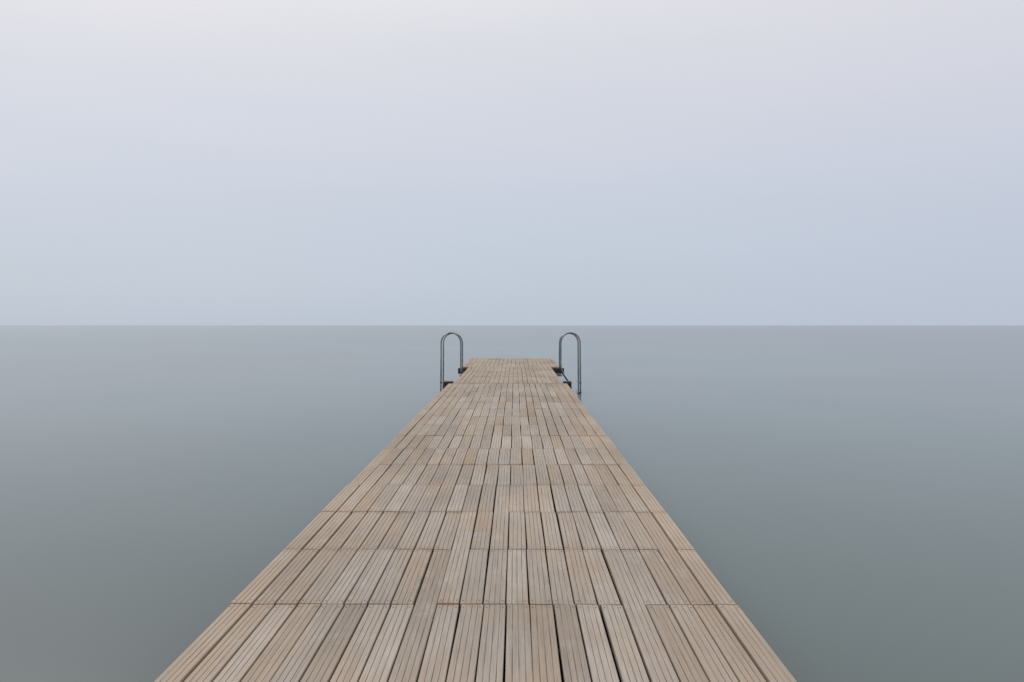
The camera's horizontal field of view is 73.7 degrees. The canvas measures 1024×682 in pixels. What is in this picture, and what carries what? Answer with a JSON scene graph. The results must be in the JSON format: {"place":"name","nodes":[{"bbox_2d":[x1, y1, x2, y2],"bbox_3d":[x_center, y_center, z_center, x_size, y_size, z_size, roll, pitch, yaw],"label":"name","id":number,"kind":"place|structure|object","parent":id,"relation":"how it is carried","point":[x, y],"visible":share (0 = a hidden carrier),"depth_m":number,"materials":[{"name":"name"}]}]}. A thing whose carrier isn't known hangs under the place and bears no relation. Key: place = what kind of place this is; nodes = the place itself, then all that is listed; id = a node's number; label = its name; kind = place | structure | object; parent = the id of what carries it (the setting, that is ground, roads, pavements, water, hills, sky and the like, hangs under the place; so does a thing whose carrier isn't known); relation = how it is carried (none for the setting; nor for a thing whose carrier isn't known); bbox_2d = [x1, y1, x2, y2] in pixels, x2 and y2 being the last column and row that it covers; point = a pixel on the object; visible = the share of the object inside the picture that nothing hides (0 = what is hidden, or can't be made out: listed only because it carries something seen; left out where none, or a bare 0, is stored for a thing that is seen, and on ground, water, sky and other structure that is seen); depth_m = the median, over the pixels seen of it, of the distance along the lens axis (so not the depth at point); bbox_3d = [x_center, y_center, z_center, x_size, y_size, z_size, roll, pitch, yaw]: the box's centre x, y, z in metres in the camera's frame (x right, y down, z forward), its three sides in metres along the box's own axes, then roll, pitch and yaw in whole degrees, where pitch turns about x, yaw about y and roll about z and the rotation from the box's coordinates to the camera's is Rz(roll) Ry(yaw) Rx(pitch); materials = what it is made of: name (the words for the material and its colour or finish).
{"place":"outdoors","nodes":[
{"label":"outdoors","id":0,"kind":"place"},
{"bbox_2d":[0,325,1023,681],"bbox_3d":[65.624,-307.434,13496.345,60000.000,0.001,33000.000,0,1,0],"label":"sea water","id":1,"kind":"structure","parent":0,"point":[840,503],"depth_m":9.35,"materials":[{"name":"grey liquid"}]},
{"bbox_2d":[154,358,796,681],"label":"wooden pier","id":2,"kind":"structure","parent":1,"relation":"in","point":[362,576],"depth_m":3.89,"materials":[{"name":"brown wood"}]},
{"bbox_2d":[440,332,463,391],"bbox_3d":[-1.536,1.139,19.289,0.950,2.790,0.680,0,1,0],"label":"swimming ladder","id":3,"kind":"object","parent":2,"relation":"attached to","point":[461,365],"visible":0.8,"depth_m":18.97,"materials":[{"name":"metal"}]},
{"bbox_2d":[556,332,581,393],"bbox_3d":[1.469,1.140,19.274,0.940,2.790,0.680,0,1,0],"label":"swimming ladder","id":4,"kind":"object","parent":2,"relation":"attached to","point":[578,353],"visible":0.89,"depth_m":18.95,"materials":[{"name":"metal"}]},
{"bbox_2d":[0,0,1023,324],"label":"sky","id":5,"kind":"structure","parent":0,"point":[163,162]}
]}

